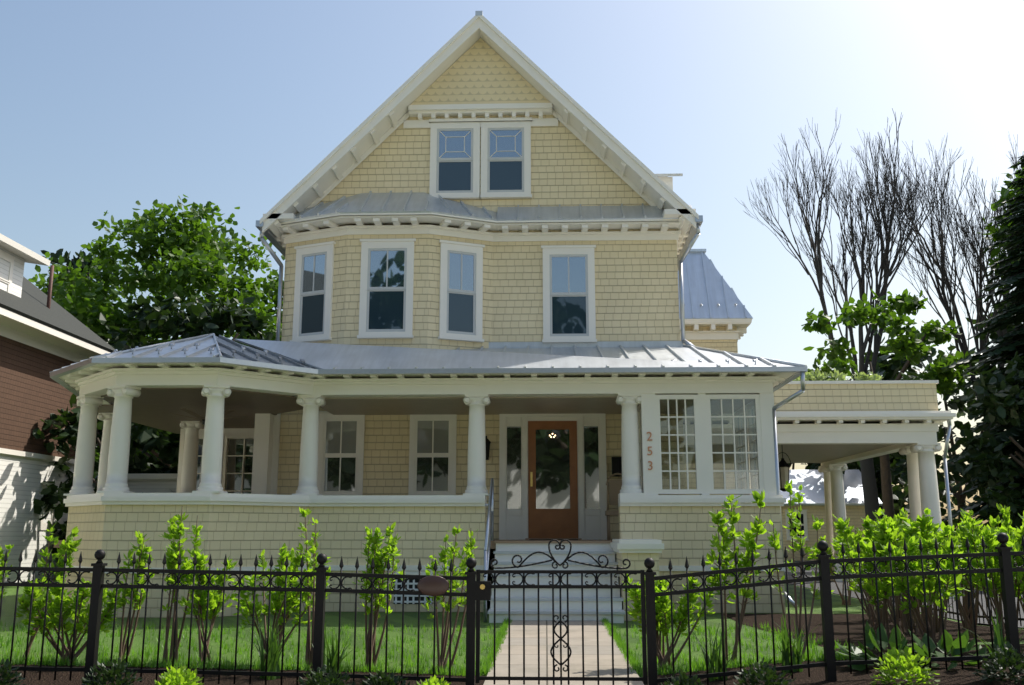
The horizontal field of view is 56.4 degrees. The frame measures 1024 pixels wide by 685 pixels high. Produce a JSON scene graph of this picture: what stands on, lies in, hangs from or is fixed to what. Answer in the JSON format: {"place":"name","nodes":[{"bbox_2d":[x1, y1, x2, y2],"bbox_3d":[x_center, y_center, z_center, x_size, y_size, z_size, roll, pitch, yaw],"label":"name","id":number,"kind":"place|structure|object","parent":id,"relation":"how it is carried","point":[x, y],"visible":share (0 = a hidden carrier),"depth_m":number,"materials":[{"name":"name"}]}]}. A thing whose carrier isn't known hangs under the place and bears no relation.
{"place":"outdoors","nodes":[
{"label":"outdoors","id":0,"kind":"place"},
{"bbox_2d":[0,562,1023,676],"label":"lawn","id":1,"kind":"structure","parent":0,"point":[331,618],"depth_m":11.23,"materials":[{"name":"green plant"}]},
{"bbox_2d":[0,544,13,598],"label":"shrub","id":2,"kind":"object","parent":1,"relation":"on","point":[2,555],"visible":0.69,"depth_m":8.90,"materials":[{"name":"green plant"}]},
{"bbox_2d":[22,522,81,659],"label":"shrub","id":3,"kind":"object","parent":1,"relation":"on","point":[69,545],"visible":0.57,"depth_m":8.86,"materials":[{"name":"green plant"}]},
{"bbox_2d":[16,578,123,664],"bbox_3d":[-3.882,2.472,8.514,0.847,0.757,0.772,0,-11,2],"label":"shrub","id":4,"kind":"object","parent":1,"relation":"on","point":[39,602],"visible":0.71,"depth_m":8.37,"materials":[{"name":"green plant"}]},
{"bbox_2d":[115,531,153,660],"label":"shrub","id":5,"kind":"object","parent":1,"relation":"on","point":[137,598],"visible":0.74,"depth_m":8.70,"materials":[{"name":"green plant"}]},
{"bbox_2d":[157,510,203,662],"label":"shrub","id":6,"kind":"object","parent":1,"relation":"on","point":[175,533],"visible":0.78,"depth_m":8.70,"materials":[{"name":"green plant"}]},
{"bbox_2d":[178,546,237,662],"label":"shrub","id":7,"kind":"object","parent":1,"relation":"on","point":[200,602],"visible":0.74,"depth_m":8.64,"materials":[{"name":"green plant"}]},
{"bbox_2d":[230,543,330,662],"bbox_3d":[-2.096,2.358,8.649,0.848,1.082,0.681,-2,-11,12],"label":"shrub","id":8,"kind":"object","parent":1,"relation":"on","point":[292,600],"visible":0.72,"depth_m":8.57,"materials":[{"name":"green plant"}]},
{"bbox_2d":[297,507,328,668],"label":"shrub","id":9,"kind":"object","parent":1,"relation":"on","point":[310,599],"visible":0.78,"depth_m":8.37,"materials":[{"name":"green plant"}]},
{"bbox_2d":[352,522,402,668],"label":"shrub","id":10,"kind":"object","parent":1,"relation":"on","point":[377,556],"visible":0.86,"depth_m":8.53,"materials":[{"name":"green plant"}]},
{"bbox_2d":[421,524,477,671],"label":"shrub","id":11,"kind":"object","parent":1,"relation":"on","point":[444,558],"visible":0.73,"depth_m":8.38,"materials":[{"name":"green plant"}]},
{"bbox_2d":[622,574,719,669],"bbox_3d":[1.448,2.459,8.526,0.952,0.877,0.463,0,-11,2],"label":"shrub","id":12,"kind":"object","parent":1,"relation":"on","point":[663,610],"visible":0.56,"depth_m":8.48,"materials":[{"name":"green plant"}]},
{"bbox_2d":[701,490,773,663],"bbox_3d":[1.993,2.054,8.402,0.639,1.502,0.400,0,-11,2],"label":"shrub","id":13,"kind":"object","parent":1,"relation":"on","point":[757,529],"visible":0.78,"depth_m":8.43,"materials":[{"name":"green plant"}]},
{"bbox_2d":[764,480,833,659],"bbox_3d":[2.538,1.992,8.477,0.397,1.549,0.577,6,-13,-28],"label":"shrub","id":14,"kind":"object","parent":1,"relation":"on","point":[816,526],"visible":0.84,"depth_m":8.41,"materials":[{"name":"green plant"}]},
{"bbox_2d":[819,525,859,604],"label":"hedge shrub","id":15,"kind":"object","parent":1,"relation":"on","point":[828,551],"visible":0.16,"depth_m":16.18,"materials":[{"name":"green plant"}]},
{"bbox_2d":[720,613,1023,657],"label":"mulch bed","id":16,"kind":"object","parent":1,"relation":"on","point":[855,627],"visible":0.27,"depth_m":11.63,"materials":[{"name":"brown soil"}]},
{"bbox_2d":[831,534,889,630],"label":"hedge shrub","id":17,"kind":"object","parent":16,"relation":"on","point":[875,624],"visible":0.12,"depth_m":11.07,"materials":[{"name":"green plant"}]},
{"bbox_2d":[846,527,882,617],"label":"hedge shrub","id":18,"kind":"object","parent":16,"relation":"on","point":[860,533],"visible":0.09,"depth_m":13.20,"materials":[{"name":"green plant"}]},
{"bbox_2d":[847,515,904,637],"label":"hedge shrub","id":19,"kind":"object","parent":16,"relation":"on","point":[868,533],"visible":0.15,"depth_m":9.95,"materials":[{"name":"green plant"}]},
{"bbox_2d":[831,508,921,651],"bbox_3d":[3.309,2.118,8.583,0.791,1.269,0.552,8,-14,-36],"label":"hedge shrub","id":20,"kind":"object","parent":16,"relation":"on","point":[884,534],"visible":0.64,"depth_m":8.51,"materials":[{"name":"green plant"}]},
{"bbox_2d":[870,508,938,640],"bbox_3d":[3.671,2.173,8.945,0.569,1.262,0.836,0,-11,2],"label":"hedge shrub","id":21,"kind":"object","parent":16,"relation":"on","point":[897,525],"visible":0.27,"depth_m":8.85,"materials":[{"name":"green plant"}]},
{"bbox_2d":[898,526,935,633],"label":"hedge shrub","id":22,"kind":"object","parent":16,"relation":"on","point":[906,621],"visible":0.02,"depth_m":10.47,"materials":[{"name":"green plant"}]},
{"bbox_2d":[877,535,968,654],"bbox_3d":[3.552,2.164,8.213,0.869,1.016,0.692,0,-11,2],"label":"hedge shrub","id":23,"kind":"object","parent":16,"relation":"on","point":[946,581],"visible":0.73,"depth_m":8.14,"materials":[{"name":"green plant"}]},
{"bbox_2d":[910,524,950,631],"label":"hedge shrub","id":24,"kind":"object","parent":16,"relation":"on","point":[937,625],"visible":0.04,"depth_m":10.81,"materials":[{"name":"green plant"}]},
{"bbox_2d":[920,540,941,624],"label":"hedge shrub","id":25,"kind":"object","parent":16,"relation":"on","point":[928,605],"depth_m":12.48,"materials":[{"name":"brown plant"}]},
{"bbox_2d":[932,510,991,637],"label":"hedge shrub","id":26,"kind":"object","parent":16,"relation":"on","point":[976,528],"visible":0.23,"depth_m":9.72,"materials":[{"name":"green plant"}]},
{"bbox_2d":[950,525,979,628],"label":"hedge shrub","id":27,"kind":"object","parent":16,"relation":"on","point":[956,532],"visible":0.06,"depth_m":11.39,"materials":[{"name":"green plant"}]},
{"bbox_2d":[934,511,1023,638],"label":"hedge shrub","id":28,"kind":"object","parent":16,"relation":"on","point":[989,533],"visible":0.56,"depth_m":8.50,"materials":[{"name":"green plant"}]},
{"bbox_2d":[960,508,1009,632],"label":"hedge shrub","id":29,"kind":"object","parent":16,"relation":"on","point":[993,522],"visible":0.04,"depth_m":10.57,"materials":[{"name":"green plant"}]},
{"bbox_2d":[992,504,1023,599],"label":"hedge shrub","id":30,"kind":"object","parent":16,"relation":"on","point":[1006,515],"visible":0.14,"depth_m":9.91,"materials":[{"name":"green plant"}]},
{"bbox_2d":[995,526,1023,612],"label":"hedge shrub","id":31,"kind":"object","parent":16,"relation":"on","point":[1002,529],"visible":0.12,"depth_m":8.70,"materials":[{"name":"green plant"}]},
{"bbox_2d":[1005,540,1023,602],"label":"hedge shrub","id":32,"kind":"object","parent":16,"relation":"on","point":[1018,561],"visible":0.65,"depth_m":8.14,"materials":[{"name":"green plant"}]},
{"bbox_2d":[0,0,1023,528],"label":"sky","id":33,"kind":"structure","parent":0,"point":[109,106],"materials":[{"name":"blue"}]},
{"bbox_2d":[784,566,1023,627],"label":"driveway","id":34,"kind":"structure","parent":0,"point":[833,584],"depth_m":18.60,"materials":[{"name":"concrete"}]},
{"label":"ground","id":35,"kind":"structure","parent":0,"visible":0},
{"bbox_2d":[40,249,112,298],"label":"tree","id":36,"kind":"object","parent":35,"relation":"on","point":[56,256],"visible":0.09,"depth_m":47.05,"materials":[{"name":"green plant"}]},
{"bbox_2d":[0,233,177,582],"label":"neighbour house","id":37,"kind":"structure","parent":35,"relation":"on","point":[43,335],"depth_m":23.82,"materials":[{"name":"red brick"}]},
{"bbox_2d":[33,394,177,562],"bbox_3d":[-9.842,3.673,26.644,7.319,6.737,7.572,0,-11,2],"label":"tree","id":38,"kind":"object","parent":35,"relation":"on","point":[140,434],"visible":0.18,"depth_m":24.38,"materials":[{"name":"green plant"}]},
{"bbox_2d":[62,286,158,475],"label":"tree","id":39,"kind":"object","parent":35,"relation":"on","point":[113,304],"depth_m":42.75,"materials":[{"name":"green plant"}]},
{"bbox_2d":[28,194,284,477],"bbox_3d":[-13.031,1.567,36.776,11.838,13.833,12.828,0,-11,2],"label":"tree","id":40,"kind":"object","parent":35,"relation":"on","point":[197,255],"visible":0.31,"depth_m":34.39,"materials":[{"name":"green plant"}]},
{"bbox_2d":[94,288,275,493],"bbox_3d":[-10.686,2.777,31.597,8.025,9.446,8.489,0,-11,2],"label":"tree","id":41,"kind":"object","parent":35,"relation":"on","point":[204,318],"visible":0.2,"depth_m":29.90,"materials":[{"name":"green plant"}]},
{"bbox_2d":[133,343,261,470],"bbox_3d":[-9.037,3.500,30.363,7.938,7.548,7.818,0,-11,2],"label":"tree","id":42,"kind":"object","parent":35,"relation":"on","point":[169,450],"visible":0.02,"depth_m":26.92,"materials":[{"name":"green plant"}]},
{"bbox_2d":[50,11,955,622],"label":"house","id":43,"kind":"structure","parent":35,"relation":"on","point":[514,309],"depth_m":17.65,"materials":[{"name":"beige wood"}]},
{"bbox_2d":[171,408,621,539],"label":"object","id":44,"kind":"object","parent":43,"relation":"attached to","point":[616,464],"visible":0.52,"depth_m":16.50,"materials":[{"name":"black metal"}]},
{"bbox_2d":[105,343,757,364],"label":"snow guards","id":45,"kind":"object","parent":43,"relation":"on","point":[302,361],"visible":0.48,"depth_m":14.95,"materials":[{"name":"grey metal"}]},
{"bbox_2d":[605,473,621,539],"bbox_3d":[1.871,2.842,16.634,0.480,1.165,0.528,0,-11,2],"label":"porch chair","id":46,"kind":"object","parent":43,"relation":"on","point":[614,486],"visible":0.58,"depth_m":16.90,"materials":[{"name":"beige wood"}]},
{"bbox_2d":[805,370,822,380],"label":"roof plant","id":47,"kind":"object","parent":43,"relation":"on","point":[812,375],"visible":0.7,"depth_m":18.94,"materials":[{"name":"green plant"}]},
{"bbox_2d":[815,368,833,380],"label":"roof plant","id":48,"kind":"object","parent":43,"relation":"on","point":[822,376],"visible":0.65,"depth_m":18.96,"materials":[{"name":"green plant"}]},
{"bbox_2d":[830,368,849,380],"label":"roof plant","id":49,"kind":"object","parent":43,"relation":"on","point":[842,375],"visible":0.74,"depth_m":18.96,"materials":[{"name":"green plant"}]},
{"bbox_2d":[850,372,869,380],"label":"roof plant","id":50,"kind":"object","parent":43,"relation":"on","point":[859,378],"visible":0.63,"depth_m":18.92,"materials":[{"name":"green plant"}]},
{"bbox_2d":[862,371,881,380],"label":"roof plant","id":51,"kind":"object","parent":43,"relation":"on","point":[875,377],"visible":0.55,"depth_m":18.89,"materials":[{"name":"green plant"}]},
{"bbox_2d":[0,533,1023,684],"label":"iron fence","id":52,"kind":"object","parent":35,"relation":"on","point":[1005,569],"visible":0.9,"depth_m":7.23,"materials":[{"name":"black metal"}]},
{"bbox_2d":[417,575,449,595],"bbox_3d":[-0.598,1.851,7.272,0.250,0.155,0.016,0,-11,2],"label":"oval sign","id":53,"kind":"object","parent":52,"relation":"attached to","point":[433,585],"visible":1,"depth_m":7.26,"materials":[{"name":"brown"}]},
{"bbox_2d":[475,539,646,684],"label":"iron gate","id":54,"kind":"structure","parent":52,"relation":"attached to","point":[482,590],"depth_m":7.24,"materials":[{"name":"black metal"}]},
{"bbox_2d":[0,653,1023,684],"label":"mulch bed","id":55,"kind":"object","parent":35,"relation":"on","point":[957,675],"visible":0.42,"depth_m":7.50,"materials":[{"name":"brown soil"}]},
{"bbox_2d":[0,658,25,684],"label":"bed plant","id":56,"kind":"object","parent":55,"relation":"on","point":[6,676],"visible":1,"depth_m":6.85,"materials":[{"name":"green plant"}]},
{"bbox_2d":[81,657,142,684],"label":"bed plant","id":57,"kind":"object","parent":55,"relation":"on","point":[116,670],"visible":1,"depth_m":6.79,"materials":[{"name":"green plant"}]},
{"bbox_2d":[154,665,203,684],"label":"bed plant","id":58,"kind":"object","parent":55,"relation":"on","point":[181,678],"visible":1,"depth_m":6.73,"materials":[{"name":"green plant"}]},
{"bbox_2d":[248,615,300,679],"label":"iris clump","id":59,"kind":"object","parent":55,"relation":"on","point":[273,665],"visible":0.88,"depth_m":7.76,"materials":[{"name":"green plant"}]},
{"bbox_2d":[297,664,355,684],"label":"bed plant","id":60,"kind":"object","parent":55,"relation":"on","point":[318,678],"visible":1,"depth_m":6.70,"materials":[{"name":"green plant"}]},
{"bbox_2d":[312,623,361,680],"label":"iris clump","id":61,"kind":"object","parent":55,"relation":"on","point":[332,656],"visible":0.58,"depth_m":7.67,"materials":[{"name":"green plant"}]},
{"bbox_2d":[360,670,409,684],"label":"bed plant","id":62,"kind":"object","parent":55,"relation":"on","point":[381,678],"visible":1,"depth_m":6.73,"materials":[{"name":"green plant"}]},
{"bbox_2d":[414,675,450,684],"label":"bed plant","id":63,"kind":"object","parent":55,"relation":"on","point":[434,680],"visible":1,"depth_m":6.69,"materials":[{"name":"green plant"}]},
{"bbox_2d":[661,669,703,684],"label":"bed plant","id":64,"kind":"object","parent":55,"relation":"on","point":[687,681],"visible":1,"depth_m":6.66,"materials":[{"name":"green plant"}]},
{"bbox_2d":[690,621,746,681],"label":"iris clump","id":65,"kind":"object","parent":55,"relation":"on","point":[714,657],"visible":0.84,"depth_m":7.61,"materials":[{"name":"green plant"}]},
{"bbox_2d":[733,657,795,684],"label":"bed plant","id":66,"kind":"object","parent":55,"relation":"on","point":[768,678],"visible":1,"depth_m":6.59,"materials":[{"name":"green plant"}]},
{"bbox_2d":[769,614,820,672],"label":"iris clump","id":67,"kind":"object","parent":55,"relation":"on","point":[785,651],"visible":0.89,"depth_m":7.59,"materials":[{"name":"green plant"}]},
{"bbox_2d":[836,621,930,670],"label":"hosta","id":68,"kind":"object","parent":55,"relation":"on","point":[871,644],"visible":0.48,"depth_m":7.63,"materials":[{"name":"green plant"}]},
{"bbox_2d":[870,647,939,684],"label":"bed plant","id":69,"kind":"object","parent":55,"relation":"on","point":[903,664],"visible":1,"depth_m":6.65,"materials":[{"name":"green plant"}]},
{"bbox_2d":[907,629,995,670],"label":"hosta","id":70,"kind":"object","parent":55,"relation":"on","point":[952,647],"visible":0.61,"depth_m":7.48,"materials":[{"name":"green plant"}]},
{"bbox_2d":[960,610,1023,661],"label":"iris clump","id":71,"kind":"object","parent":55,"relation":"on","point":[999,641],"visible":0.34,"depth_m":7.57,"materials":[{"name":"green plant"}]},
{"bbox_2d":[972,641,1023,684],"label":"bed plant","id":72,"kind":"object","parent":55,"relation":"on","point":[1008,659],"visible":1,"depth_m":6.61,"materials":[{"name":"green plant"}]},
{"bbox_2d":[483,620,643,684],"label":"walkway","id":73,"kind":"structure","parent":35,"relation":"on","point":[546,645],"depth_m":9.25,"materials":[{"name":"beige concrete"}]},
{"bbox_2d":[780,470,882,560],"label":"garage","id":74,"kind":"structure","parent":35,"relation":"on","point":[811,482],"depth_m":40.94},
{"bbox_2d":[736,109,962,535],"bbox_3d":[14.777,-0.754,39.553,7.078,19.499,8.328,9,-14,-37],"label":"bare tree","id":75,"kind":"object","parent":35,"relation":"on","point":[870,495],"visible":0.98,"depth_m":39.98,"materials":[{"name":"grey plant"}]},
{"bbox_2d":[788,369,949,520],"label":"tree","id":76,"kind":"object","parent":35,"relation":"on","point":[814,466],"depth_m":45.03,"materials":[{"name":"brown plant"}]},
{"bbox_2d":[798,288,973,518],"bbox_3d":[11.853,2.696,30.606,5.736,9.221,4.806,-3,-12,15],"label":"tree","id":77,"kind":"object","parent":35,"relation":"on","point":[859,313],"visible":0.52,"depth_m":30.16,"materials":[{"name":"green plant"}]},
{"bbox_2d":[801,304,1021,535],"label":"tree","id":78,"kind":"object","parent":35,"relation":"on","point":[890,368],"visible":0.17,"depth_m":41.71,"materials":[{"name":"green plant"}]},
{"bbox_2d":[873,131,1022,482],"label":"bare tree","id":79,"kind":"object","parent":35,"relation":"on","point":[944,279],"visible":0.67,"depth_m":41.15,"materials":[{"name":"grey plant"}]},
{"bbox_2d":[936,155,1023,548],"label":"conifer","id":80,"kind":"object","parent":35,"relation":"on","point":[1008,345],"visible":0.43,"depth_m":27.48,"materials":[{"name":"green plant"}]},
{"bbox_2d":[954,351,1023,538],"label":"tree","id":81,"kind":"object","parent":35,"relation":"on","point":[1004,405],"visible":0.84,"depth_m":24.26,"materials":[{"name":"green plant"}]},
{"bbox_2d":[977,151,1023,294],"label":"tree","id":82,"kind":"object","parent":35,"relation":"on","point":[1005,193],"visible":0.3,"depth_m":38.47,"materials":[{"name":"green plant"}]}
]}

